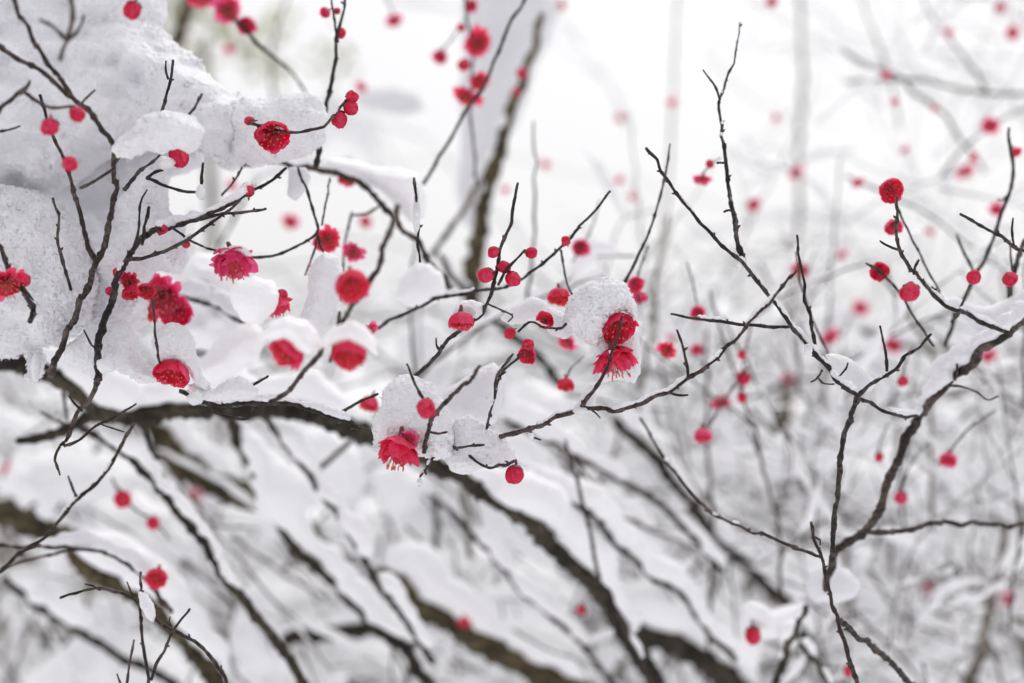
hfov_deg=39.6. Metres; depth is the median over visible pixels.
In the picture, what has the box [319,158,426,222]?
snow clump
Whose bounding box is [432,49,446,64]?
plum blossom
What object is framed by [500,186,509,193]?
plum blossom
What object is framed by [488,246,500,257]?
plum bud
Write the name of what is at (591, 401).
snow clump
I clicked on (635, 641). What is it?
snow ridge
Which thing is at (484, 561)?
snow clump
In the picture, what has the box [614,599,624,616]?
snow ridge
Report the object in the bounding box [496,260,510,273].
plum bud
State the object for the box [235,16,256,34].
plum blossom
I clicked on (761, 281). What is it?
snow ridge
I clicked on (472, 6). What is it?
plum blossom
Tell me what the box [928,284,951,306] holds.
snow ridge
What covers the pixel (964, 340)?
snow ridge
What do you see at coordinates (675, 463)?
snow ridge
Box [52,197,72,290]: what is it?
plum branch
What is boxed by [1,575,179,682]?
tree limb
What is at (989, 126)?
plum blossom
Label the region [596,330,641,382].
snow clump
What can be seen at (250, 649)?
snow clump
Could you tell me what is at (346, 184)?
plum blossom
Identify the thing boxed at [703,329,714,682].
tree limb
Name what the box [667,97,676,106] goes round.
plum blossom
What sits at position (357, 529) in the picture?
snow ridge
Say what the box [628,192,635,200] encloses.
plum blossom
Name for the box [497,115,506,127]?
snow ridge
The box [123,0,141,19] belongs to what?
plum bud
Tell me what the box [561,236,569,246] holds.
plum bud
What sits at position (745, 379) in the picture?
plum bud
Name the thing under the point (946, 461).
plum blossom
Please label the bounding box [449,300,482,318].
snow clump
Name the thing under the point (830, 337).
plum blossom
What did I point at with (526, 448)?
snow ridge
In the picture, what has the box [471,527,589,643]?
snow ridge
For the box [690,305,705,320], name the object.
plum blossom
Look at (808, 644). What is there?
snow ridge
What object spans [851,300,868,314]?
plum blossom
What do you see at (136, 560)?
snow ridge
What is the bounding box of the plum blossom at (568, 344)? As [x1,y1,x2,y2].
[558,336,578,351]
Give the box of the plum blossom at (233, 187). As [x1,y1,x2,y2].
[226,180,237,190]
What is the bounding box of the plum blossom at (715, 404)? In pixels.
[711,392,729,409]
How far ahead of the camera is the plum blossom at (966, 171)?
1.56 m
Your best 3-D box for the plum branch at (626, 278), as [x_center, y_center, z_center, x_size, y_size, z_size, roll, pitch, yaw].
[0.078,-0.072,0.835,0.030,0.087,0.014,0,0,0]
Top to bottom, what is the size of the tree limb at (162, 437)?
0.220 m
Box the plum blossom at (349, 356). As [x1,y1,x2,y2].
[331,341,366,371]
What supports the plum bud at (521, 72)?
attached to the tree limb at (472, 262)
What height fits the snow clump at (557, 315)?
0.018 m
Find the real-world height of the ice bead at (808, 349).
0.007 m
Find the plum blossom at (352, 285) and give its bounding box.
[335,265,370,304]
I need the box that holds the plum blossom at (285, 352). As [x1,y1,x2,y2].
[267,339,303,369]
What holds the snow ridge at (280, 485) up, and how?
on the tree limb at (401, 645)
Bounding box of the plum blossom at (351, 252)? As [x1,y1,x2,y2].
[342,241,366,262]
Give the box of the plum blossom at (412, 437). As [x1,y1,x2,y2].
[400,431,419,446]
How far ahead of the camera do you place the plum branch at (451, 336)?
0.76 m
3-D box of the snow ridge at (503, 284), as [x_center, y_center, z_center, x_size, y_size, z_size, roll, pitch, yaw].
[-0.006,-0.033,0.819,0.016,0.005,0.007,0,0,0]
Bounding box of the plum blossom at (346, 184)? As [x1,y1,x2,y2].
[337,177,355,187]
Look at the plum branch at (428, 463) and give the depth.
0.75 m
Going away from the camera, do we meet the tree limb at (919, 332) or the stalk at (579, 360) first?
the stalk at (579, 360)
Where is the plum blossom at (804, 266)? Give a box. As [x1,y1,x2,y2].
[791,262,807,276]
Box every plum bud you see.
[24,273,30,286]
[40,114,59,134]
[62,156,77,171]
[69,106,85,121]
[105,287,111,294]
[113,268,125,278]
[113,488,131,508]
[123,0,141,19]
[146,514,159,530]
[155,224,167,235]
[168,149,188,167]
[182,241,190,248]
[242,183,254,200]
[244,116,257,124]
[253,128,268,141]
[278,289,287,296]
[330,110,346,128]
[338,27,345,38]
[343,100,357,114]
[345,90,358,101]
[416,397,435,418]
[457,24,465,31]
[457,58,470,71]
[476,267,497,282]
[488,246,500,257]
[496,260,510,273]
[504,327,516,338]
[505,271,520,286]
[505,459,523,483]
[512,87,519,94]
[516,68,526,77]
[522,247,537,258]
[522,339,533,350]
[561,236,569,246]
[576,602,585,614]
[706,159,713,167]
[736,367,750,384]
[737,349,746,359]
[737,389,746,403]
[745,620,760,645]
[843,664,851,676]
[874,450,883,461]
[894,488,907,504]
[897,375,908,386]
[899,281,919,301]
[966,270,980,283]
[1002,271,1017,286]
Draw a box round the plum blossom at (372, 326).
[366,320,378,333]
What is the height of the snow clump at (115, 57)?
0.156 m
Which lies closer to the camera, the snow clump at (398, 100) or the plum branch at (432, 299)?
the plum branch at (432, 299)
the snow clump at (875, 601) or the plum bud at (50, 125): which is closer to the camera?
the plum bud at (50, 125)
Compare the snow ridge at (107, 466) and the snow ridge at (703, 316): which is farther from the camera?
the snow ridge at (703, 316)
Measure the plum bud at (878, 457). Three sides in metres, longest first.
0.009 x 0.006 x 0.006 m
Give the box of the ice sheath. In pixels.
[413,187,420,233]
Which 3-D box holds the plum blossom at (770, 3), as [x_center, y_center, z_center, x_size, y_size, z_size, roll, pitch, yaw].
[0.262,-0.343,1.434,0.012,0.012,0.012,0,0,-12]
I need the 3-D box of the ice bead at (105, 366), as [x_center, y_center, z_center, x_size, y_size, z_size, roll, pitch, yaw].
[-0.212,0.013,0.742,0.010,0.008,0.009,0,0,0]
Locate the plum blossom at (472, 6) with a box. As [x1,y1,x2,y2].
[464,0,477,12]
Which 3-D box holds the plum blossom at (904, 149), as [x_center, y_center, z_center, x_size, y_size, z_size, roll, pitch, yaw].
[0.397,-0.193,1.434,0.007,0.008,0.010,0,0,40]
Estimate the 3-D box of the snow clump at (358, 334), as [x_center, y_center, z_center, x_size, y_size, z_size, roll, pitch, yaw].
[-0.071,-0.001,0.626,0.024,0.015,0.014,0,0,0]
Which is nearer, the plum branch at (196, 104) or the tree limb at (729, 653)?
the plum branch at (196, 104)
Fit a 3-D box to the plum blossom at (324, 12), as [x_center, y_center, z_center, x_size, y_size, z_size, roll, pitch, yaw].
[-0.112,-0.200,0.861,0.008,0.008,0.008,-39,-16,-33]
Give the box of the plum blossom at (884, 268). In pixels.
[869,262,889,282]
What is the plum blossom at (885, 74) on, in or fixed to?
attached to the brushwood
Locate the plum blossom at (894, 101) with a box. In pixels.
[891,97,898,105]
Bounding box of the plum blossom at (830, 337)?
[821,328,839,344]
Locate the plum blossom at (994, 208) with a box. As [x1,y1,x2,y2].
[987,201,1002,216]
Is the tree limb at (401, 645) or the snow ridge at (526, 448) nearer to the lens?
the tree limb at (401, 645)
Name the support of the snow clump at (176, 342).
on the snow clump at (236, 388)
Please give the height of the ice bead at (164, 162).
0.007 m
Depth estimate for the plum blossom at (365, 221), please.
1.37 m
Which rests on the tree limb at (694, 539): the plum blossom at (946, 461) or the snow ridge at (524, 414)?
the snow ridge at (524, 414)
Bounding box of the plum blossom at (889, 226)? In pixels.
[884,219,903,234]
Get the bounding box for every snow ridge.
[6,566,93,630]
[36,530,159,590]
[42,347,374,422]
[75,530,228,676]
[96,424,241,588]
[102,460,111,474]
[154,181,256,226]
[160,418,241,479]
[179,278,239,318]
[187,389,350,420]
[241,431,414,641]
[275,600,398,632]
[276,422,373,557]
[377,572,433,648]
[384,540,594,680]
[429,287,474,299]
[442,459,643,632]
[443,253,470,287]
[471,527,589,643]
[480,141,496,191]
[489,282,506,287]
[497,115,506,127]
[503,400,627,480]
[506,433,665,556]
[527,464,738,651]
[536,415,552,423]
[601,576,613,590]
[611,377,684,409]
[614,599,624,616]
[617,414,700,498]
[623,579,762,682]
[630,634,643,657]
[678,515,725,566]
[697,315,710,318]
[704,510,818,635]
[708,349,722,362]
[712,316,724,319]
[754,273,765,286]
[768,291,818,352]
[777,619,800,658]
[794,606,802,618]
[801,638,816,655]
[822,356,857,391]
[822,667,832,682]
[861,317,929,344]
[907,528,1017,572]
[918,300,1023,405]
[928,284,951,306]
[958,331,1021,347]
[967,309,1009,330]
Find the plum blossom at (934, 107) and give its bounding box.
[931,104,938,111]
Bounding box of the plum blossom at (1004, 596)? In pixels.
[999,592,1011,606]
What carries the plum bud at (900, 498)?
attached to the stalk at (905, 476)
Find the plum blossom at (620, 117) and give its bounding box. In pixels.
[616,113,624,122]
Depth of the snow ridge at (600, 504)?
1.11 m
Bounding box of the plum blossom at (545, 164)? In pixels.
[541,160,549,168]
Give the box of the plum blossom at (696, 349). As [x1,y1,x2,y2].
[691,344,702,355]
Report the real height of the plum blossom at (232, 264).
0.024 m
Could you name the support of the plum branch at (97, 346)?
attached to the plum branch at (65, 90)
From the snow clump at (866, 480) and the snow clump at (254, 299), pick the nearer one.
the snow clump at (254, 299)
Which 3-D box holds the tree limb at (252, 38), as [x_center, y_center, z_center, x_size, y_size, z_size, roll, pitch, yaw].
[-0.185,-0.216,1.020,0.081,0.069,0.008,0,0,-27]
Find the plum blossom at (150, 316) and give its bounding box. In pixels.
[147,308,158,322]
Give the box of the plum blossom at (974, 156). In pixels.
[968,152,978,161]
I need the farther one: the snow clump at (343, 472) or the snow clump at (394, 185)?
the snow clump at (343, 472)
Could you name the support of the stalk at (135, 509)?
attached to the tree limb at (272, 637)
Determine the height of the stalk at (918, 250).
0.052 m
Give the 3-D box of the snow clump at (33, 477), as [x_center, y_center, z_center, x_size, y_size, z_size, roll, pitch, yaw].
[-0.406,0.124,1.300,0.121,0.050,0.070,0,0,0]
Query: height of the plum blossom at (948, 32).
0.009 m
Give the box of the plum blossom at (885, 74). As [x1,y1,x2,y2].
[880,70,891,78]
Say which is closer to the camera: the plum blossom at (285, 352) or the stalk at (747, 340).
the plum blossom at (285, 352)
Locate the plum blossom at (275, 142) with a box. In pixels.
[256,121,289,153]
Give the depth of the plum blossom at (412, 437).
0.74 m
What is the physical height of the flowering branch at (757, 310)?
0.090 m
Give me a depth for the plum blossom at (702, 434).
0.96 m
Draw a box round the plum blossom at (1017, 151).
[1012,145,1021,157]
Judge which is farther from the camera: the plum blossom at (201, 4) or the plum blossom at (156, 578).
the plum blossom at (201, 4)
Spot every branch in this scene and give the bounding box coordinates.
[0,0,120,380]
[0,80,75,113]
[0,125,20,132]
[0,244,36,323]
[0,423,134,573]
[39,0,84,60]
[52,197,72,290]
[53,376,136,475]
[59,582,227,682]
[83,167,286,381]
[122,154,203,193]
[126,639,134,682]
[138,571,190,682]
[151,298,160,363]
[160,59,173,110]
[179,375,378,432]
[185,235,219,252]
[188,93,202,114]
[221,167,242,195]
[237,162,452,300]
[248,99,346,133]
[252,167,330,275]
[268,203,400,403]
[313,0,345,167]
[378,190,610,329]
[406,363,481,453]
[413,177,422,262]
[413,182,525,376]
[419,457,434,476]
[422,0,525,185]
[452,443,484,450]
[464,0,478,188]
[468,455,514,468]
[485,353,513,428]
[496,349,526,394]
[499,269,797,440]
[517,318,566,332]
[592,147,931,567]
[623,144,670,282]
[639,417,915,682]
[670,313,789,328]
[702,22,746,263]
[795,252,829,353]
[796,235,816,344]
[822,318,1023,592]
[879,195,1011,334]
[943,127,1014,346]
[950,284,970,322]
[959,213,1023,251]
[1006,238,1023,298]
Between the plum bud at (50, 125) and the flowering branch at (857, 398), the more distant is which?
the flowering branch at (857, 398)
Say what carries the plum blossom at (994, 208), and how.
attached to the brushwood
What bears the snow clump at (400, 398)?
on the snow clump at (468, 429)
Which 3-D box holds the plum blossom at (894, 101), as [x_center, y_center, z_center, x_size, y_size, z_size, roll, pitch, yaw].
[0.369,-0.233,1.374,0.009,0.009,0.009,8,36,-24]
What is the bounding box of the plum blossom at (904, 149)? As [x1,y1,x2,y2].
[900,146,908,153]
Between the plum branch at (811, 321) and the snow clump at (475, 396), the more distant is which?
the snow clump at (475, 396)
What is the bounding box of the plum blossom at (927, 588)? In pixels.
[924,584,935,593]
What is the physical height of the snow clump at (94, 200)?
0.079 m
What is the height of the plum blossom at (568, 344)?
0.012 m
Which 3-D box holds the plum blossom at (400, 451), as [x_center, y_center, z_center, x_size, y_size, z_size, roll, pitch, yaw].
[-0.059,0.056,0.741,0.022,0.024,0.024,0,0,-8]
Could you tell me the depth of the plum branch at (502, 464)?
0.75 m
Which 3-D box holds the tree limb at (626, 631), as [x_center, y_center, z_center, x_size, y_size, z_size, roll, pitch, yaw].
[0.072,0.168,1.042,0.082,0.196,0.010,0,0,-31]
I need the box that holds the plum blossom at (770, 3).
[765,0,777,6]
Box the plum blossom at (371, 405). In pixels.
[359,391,378,411]
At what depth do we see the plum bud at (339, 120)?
0.74 m
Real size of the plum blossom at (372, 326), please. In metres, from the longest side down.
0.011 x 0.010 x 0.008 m
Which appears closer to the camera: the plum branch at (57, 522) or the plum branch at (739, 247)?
the plum branch at (57, 522)
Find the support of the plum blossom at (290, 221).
attached to the brushwood
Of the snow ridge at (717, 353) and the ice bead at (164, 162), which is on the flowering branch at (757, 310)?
the snow ridge at (717, 353)
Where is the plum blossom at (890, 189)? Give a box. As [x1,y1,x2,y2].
[879,178,903,203]
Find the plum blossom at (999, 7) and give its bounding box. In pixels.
[994,2,1005,12]
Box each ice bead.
[96,358,115,373]
[157,156,175,169]
[186,390,202,405]
[196,184,206,199]
[528,433,533,439]
[572,406,587,414]
[734,256,745,268]
[804,343,812,355]
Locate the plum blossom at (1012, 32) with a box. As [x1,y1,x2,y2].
[1006,25,1019,39]
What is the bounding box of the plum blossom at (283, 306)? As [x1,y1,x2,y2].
[269,296,292,318]
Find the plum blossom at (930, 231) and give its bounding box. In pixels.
[926,227,934,235]
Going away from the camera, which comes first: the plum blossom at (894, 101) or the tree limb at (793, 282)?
the plum blossom at (894, 101)
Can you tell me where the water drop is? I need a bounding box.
[417,477,422,485]
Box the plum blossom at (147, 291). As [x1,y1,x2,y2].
[138,283,155,299]
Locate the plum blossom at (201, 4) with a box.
[187,0,221,9]
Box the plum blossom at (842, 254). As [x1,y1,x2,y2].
[836,249,846,258]
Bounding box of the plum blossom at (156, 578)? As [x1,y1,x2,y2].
[144,564,168,590]
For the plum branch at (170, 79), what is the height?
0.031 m
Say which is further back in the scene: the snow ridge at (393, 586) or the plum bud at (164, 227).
the snow ridge at (393, 586)
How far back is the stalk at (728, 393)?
0.98 m
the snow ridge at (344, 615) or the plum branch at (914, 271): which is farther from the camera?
the snow ridge at (344, 615)
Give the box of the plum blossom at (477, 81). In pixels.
[468,70,490,90]
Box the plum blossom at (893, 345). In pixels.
[885,338,900,353]
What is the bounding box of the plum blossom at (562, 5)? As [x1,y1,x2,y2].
[557,0,565,10]
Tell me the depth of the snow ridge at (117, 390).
0.99 m
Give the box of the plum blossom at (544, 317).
[536,311,553,328]
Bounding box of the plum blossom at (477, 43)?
[463,24,490,57]
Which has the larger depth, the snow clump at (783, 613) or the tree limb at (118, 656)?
the tree limb at (118, 656)
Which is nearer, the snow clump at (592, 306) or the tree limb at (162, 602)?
the snow clump at (592, 306)
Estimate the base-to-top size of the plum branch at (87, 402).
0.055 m
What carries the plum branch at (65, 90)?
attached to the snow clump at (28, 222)
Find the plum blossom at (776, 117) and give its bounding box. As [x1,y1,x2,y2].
[772,113,779,121]
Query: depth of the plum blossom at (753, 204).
1.44 m
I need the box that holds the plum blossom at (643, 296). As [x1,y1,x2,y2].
[632,291,647,303]
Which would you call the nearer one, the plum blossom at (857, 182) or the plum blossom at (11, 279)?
the plum blossom at (11, 279)
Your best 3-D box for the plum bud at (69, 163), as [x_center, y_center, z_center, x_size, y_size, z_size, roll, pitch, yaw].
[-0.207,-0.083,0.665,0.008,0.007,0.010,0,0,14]
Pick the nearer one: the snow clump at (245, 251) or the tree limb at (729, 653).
the snow clump at (245, 251)
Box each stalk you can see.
[111,477,170,539]
[439,14,468,52]
[567,355,583,377]
[571,200,600,261]
[636,246,648,303]
[686,262,697,304]
[707,365,748,428]
[742,322,751,391]
[845,175,1004,264]
[865,262,934,346]
[878,423,888,452]
[899,209,940,292]
[901,442,930,491]
[903,346,913,374]
[939,108,1023,178]
[948,409,996,456]
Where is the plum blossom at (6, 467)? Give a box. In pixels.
[3,459,10,475]
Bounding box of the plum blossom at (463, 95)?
[452,85,483,106]
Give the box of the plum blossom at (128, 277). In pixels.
[118,272,139,287]
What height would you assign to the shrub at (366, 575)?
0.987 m
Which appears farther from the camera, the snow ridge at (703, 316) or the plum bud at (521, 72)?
the plum bud at (521, 72)
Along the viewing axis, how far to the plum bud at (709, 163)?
0.90 m
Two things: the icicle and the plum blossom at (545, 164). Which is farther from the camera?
the plum blossom at (545, 164)
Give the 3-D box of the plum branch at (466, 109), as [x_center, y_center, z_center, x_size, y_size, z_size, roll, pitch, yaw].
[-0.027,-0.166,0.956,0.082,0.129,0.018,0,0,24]
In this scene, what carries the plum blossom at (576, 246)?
attached to the stalk at (588, 234)
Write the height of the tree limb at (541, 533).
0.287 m
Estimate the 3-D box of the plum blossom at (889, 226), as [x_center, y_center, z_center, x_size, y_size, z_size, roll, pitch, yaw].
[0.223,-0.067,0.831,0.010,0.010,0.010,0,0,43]
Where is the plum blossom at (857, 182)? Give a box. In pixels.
[851,178,863,187]
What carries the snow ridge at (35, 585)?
on the tree limb at (118, 656)
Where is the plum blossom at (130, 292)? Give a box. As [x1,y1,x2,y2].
[122,281,139,300]
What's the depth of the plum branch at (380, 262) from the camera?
0.65 m
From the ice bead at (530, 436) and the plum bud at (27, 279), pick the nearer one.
the plum bud at (27, 279)
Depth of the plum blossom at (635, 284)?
0.88 m
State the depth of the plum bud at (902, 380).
0.94 m
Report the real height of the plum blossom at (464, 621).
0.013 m
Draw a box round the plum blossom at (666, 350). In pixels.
[655,342,676,358]
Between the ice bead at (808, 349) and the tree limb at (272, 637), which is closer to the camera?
the ice bead at (808, 349)
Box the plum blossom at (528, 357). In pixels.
[518,347,535,363]
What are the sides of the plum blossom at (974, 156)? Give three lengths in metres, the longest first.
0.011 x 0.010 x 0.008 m
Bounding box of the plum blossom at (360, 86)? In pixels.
[355,82,366,91]
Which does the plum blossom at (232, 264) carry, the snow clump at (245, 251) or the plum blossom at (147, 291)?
the snow clump at (245, 251)
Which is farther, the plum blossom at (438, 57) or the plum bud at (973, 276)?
the plum blossom at (438, 57)
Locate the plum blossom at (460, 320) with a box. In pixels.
[448,305,473,330]
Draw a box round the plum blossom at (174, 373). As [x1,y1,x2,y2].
[152,360,189,387]
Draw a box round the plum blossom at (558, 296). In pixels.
[547,283,569,306]
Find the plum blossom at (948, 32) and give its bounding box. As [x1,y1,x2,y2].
[944,28,953,36]
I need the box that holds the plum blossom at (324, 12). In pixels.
[319,7,330,17]
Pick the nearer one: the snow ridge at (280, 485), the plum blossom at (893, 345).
the snow ridge at (280, 485)
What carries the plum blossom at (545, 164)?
attached to the brushwood
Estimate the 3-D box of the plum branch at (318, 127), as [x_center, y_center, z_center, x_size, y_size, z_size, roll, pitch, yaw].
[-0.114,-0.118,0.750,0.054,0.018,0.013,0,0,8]
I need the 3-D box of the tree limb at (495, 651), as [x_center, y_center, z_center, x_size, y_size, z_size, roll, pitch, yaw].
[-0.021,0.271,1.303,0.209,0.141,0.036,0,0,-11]
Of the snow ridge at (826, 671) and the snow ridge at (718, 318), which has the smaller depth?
the snow ridge at (718, 318)
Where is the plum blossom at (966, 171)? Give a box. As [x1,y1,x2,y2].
[955,163,973,177]
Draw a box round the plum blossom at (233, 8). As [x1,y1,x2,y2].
[214,0,241,23]
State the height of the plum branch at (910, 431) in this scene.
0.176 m
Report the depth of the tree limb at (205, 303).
0.94 m
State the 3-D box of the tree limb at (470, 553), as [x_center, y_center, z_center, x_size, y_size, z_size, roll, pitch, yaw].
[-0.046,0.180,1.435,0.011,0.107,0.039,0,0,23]
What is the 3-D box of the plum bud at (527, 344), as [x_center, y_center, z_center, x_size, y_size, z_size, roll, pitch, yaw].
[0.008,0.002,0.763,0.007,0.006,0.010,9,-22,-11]
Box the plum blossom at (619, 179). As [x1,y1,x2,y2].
[615,176,623,183]
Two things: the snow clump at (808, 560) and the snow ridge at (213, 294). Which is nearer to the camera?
the snow ridge at (213, 294)
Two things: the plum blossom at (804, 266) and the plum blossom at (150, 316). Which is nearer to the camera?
the plum blossom at (150, 316)
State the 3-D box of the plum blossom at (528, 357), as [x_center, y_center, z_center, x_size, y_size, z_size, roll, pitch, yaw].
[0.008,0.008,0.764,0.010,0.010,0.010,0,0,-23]
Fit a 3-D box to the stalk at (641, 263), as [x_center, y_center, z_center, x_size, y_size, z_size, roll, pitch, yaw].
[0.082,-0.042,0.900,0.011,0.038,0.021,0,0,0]
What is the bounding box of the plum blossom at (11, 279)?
[0,267,26,301]
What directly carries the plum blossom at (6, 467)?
attached to the brushwood
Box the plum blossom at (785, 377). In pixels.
[780,374,799,385]
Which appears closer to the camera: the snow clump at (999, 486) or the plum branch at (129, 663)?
the plum branch at (129, 663)
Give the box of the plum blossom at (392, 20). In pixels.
[385,14,402,26]
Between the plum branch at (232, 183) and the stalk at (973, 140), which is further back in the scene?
the stalk at (973, 140)
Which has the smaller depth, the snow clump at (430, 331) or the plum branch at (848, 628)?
the plum branch at (848, 628)
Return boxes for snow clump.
[0,0,256,195]
[0,184,99,381]
[0,449,134,503]
[22,626,204,682]
[49,151,204,253]
[63,319,156,383]
[85,163,188,343]
[93,490,193,567]
[111,110,204,160]
[138,591,155,621]
[151,322,210,389]
[163,252,245,350]
[188,375,258,400]
[199,323,264,383]
[219,245,251,256]
[229,562,361,682]
[230,92,327,167]
[230,276,278,323]
[254,316,321,354]
[287,167,310,200]
[291,426,365,514]
[300,251,343,332]
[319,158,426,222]
[322,321,377,355]
[357,85,423,114]
[371,374,454,461]
[373,465,424,520]
[394,318,453,377]
[395,263,445,307]
[397,507,464,553]
[441,362,505,424]
[443,541,577,630]
[444,414,515,474]
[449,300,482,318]
[456,0,558,226]
[500,296,547,324]
[501,380,570,422]
[545,307,571,338]
[560,276,637,346]
[574,385,595,415]
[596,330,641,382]
[604,426,682,491]
[657,291,734,346]
[697,390,772,458]
[706,592,744,613]
[741,604,802,639]
[742,601,773,629]
[770,553,839,589]
[806,563,859,603]
[825,354,875,392]
[829,454,936,514]
[856,580,932,655]
[889,405,922,415]
[935,433,1023,511]
[946,289,1023,334]
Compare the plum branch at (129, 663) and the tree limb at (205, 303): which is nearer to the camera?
the plum branch at (129, 663)
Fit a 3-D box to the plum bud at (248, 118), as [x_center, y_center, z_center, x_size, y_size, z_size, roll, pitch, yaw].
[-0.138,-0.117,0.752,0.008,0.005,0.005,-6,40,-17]
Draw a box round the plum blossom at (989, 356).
[982,350,996,362]
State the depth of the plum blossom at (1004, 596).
1.62 m
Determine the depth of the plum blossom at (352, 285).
0.62 m
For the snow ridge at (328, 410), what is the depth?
0.78 m
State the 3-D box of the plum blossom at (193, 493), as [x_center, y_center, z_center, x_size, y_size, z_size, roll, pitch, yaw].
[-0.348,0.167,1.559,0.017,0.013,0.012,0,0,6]
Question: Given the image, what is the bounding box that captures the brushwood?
[0,0,1023,682]
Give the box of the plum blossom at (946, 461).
[939,449,956,468]
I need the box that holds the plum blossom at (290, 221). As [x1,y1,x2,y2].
[282,214,299,229]
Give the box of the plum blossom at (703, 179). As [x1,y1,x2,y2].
[692,172,712,186]
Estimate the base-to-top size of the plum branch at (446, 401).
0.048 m
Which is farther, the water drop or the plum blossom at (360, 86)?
the plum blossom at (360, 86)
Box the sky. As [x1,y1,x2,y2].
[156,0,1023,344]
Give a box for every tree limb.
[0,355,665,682]
[0,497,78,549]
[0,543,173,613]
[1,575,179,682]
[66,551,225,682]
[78,425,308,682]
[134,423,359,573]
[172,0,192,46]
[179,294,245,323]
[220,7,306,92]
[226,420,435,682]
[266,418,435,663]
[269,0,287,97]
[281,623,417,646]
[376,565,591,682]
[429,494,613,682]
[430,12,545,299]
[432,495,439,551]
[438,254,560,385]
[458,483,474,568]
[503,418,724,573]
[525,467,737,661]
[564,439,651,682]
[605,615,750,682]
[611,417,701,509]
[638,214,669,391]
[663,0,678,243]
[686,506,815,642]
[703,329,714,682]
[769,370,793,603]
[772,604,808,682]
[789,0,805,346]
[798,642,828,682]
[842,0,1023,172]
[859,327,1021,354]
[861,0,900,130]
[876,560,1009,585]
[884,279,961,396]
[928,407,934,530]
[962,518,1007,682]
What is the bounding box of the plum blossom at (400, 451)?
[378,426,418,471]
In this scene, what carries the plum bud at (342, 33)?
attached to the plum branch at (317, 160)
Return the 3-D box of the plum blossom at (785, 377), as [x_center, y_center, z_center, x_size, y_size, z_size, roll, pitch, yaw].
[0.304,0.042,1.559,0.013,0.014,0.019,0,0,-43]
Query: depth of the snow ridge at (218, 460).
1.38 m
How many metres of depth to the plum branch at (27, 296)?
0.71 m
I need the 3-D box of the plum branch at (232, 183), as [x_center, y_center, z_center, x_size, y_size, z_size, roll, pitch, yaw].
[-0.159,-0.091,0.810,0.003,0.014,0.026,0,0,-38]
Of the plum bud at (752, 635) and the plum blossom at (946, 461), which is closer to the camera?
the plum blossom at (946, 461)
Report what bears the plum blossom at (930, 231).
attached to the brushwood
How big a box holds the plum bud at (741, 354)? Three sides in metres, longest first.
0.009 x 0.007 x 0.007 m
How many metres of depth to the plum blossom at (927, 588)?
1.50 m
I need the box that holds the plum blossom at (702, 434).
[694,422,712,443]
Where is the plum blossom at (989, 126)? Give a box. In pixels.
[980,116,999,134]
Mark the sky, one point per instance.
(573, 111)
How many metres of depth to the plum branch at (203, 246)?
0.78 m
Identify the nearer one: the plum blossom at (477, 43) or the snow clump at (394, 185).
the snow clump at (394, 185)
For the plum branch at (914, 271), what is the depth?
0.78 m
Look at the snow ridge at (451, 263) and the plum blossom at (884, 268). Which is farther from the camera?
the snow ridge at (451, 263)
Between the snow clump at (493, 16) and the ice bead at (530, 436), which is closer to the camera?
the ice bead at (530, 436)
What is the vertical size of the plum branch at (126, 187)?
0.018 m
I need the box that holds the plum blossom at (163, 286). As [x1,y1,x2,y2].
[148,273,181,316]
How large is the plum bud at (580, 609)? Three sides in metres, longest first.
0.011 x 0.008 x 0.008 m
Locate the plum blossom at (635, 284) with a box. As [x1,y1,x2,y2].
[627,276,644,293]
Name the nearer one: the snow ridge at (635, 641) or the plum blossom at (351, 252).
the plum blossom at (351, 252)
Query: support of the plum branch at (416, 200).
attached to the plum branch at (451, 336)
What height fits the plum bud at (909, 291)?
0.012 m
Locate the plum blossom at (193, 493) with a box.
[188,489,201,498]
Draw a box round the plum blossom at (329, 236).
[312,224,340,252]
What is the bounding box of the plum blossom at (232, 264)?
[209,241,258,283]
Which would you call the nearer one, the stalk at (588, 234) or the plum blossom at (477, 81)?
the stalk at (588, 234)
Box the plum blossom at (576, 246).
[571,239,590,256]
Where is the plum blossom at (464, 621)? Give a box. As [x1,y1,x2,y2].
[456,613,470,627]
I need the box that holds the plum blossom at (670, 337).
[668,335,675,340]
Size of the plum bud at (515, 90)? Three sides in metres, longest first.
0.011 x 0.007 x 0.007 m
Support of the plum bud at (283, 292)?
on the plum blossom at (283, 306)
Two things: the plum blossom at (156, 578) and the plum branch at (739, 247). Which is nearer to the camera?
the plum branch at (739, 247)
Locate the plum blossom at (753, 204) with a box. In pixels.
[746,198,760,211]
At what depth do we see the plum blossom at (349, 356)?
0.63 m
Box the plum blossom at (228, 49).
[223,45,234,54]
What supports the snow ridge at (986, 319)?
on the plum branch at (910, 431)
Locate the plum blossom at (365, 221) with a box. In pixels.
[359,215,371,229]
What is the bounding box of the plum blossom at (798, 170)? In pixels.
[787,166,803,179]
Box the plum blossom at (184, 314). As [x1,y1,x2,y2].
[157,293,193,325]
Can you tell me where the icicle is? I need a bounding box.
[30,353,40,379]
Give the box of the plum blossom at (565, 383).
[557,374,573,391]
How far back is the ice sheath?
0.77 m
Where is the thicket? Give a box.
[0,124,1023,682]

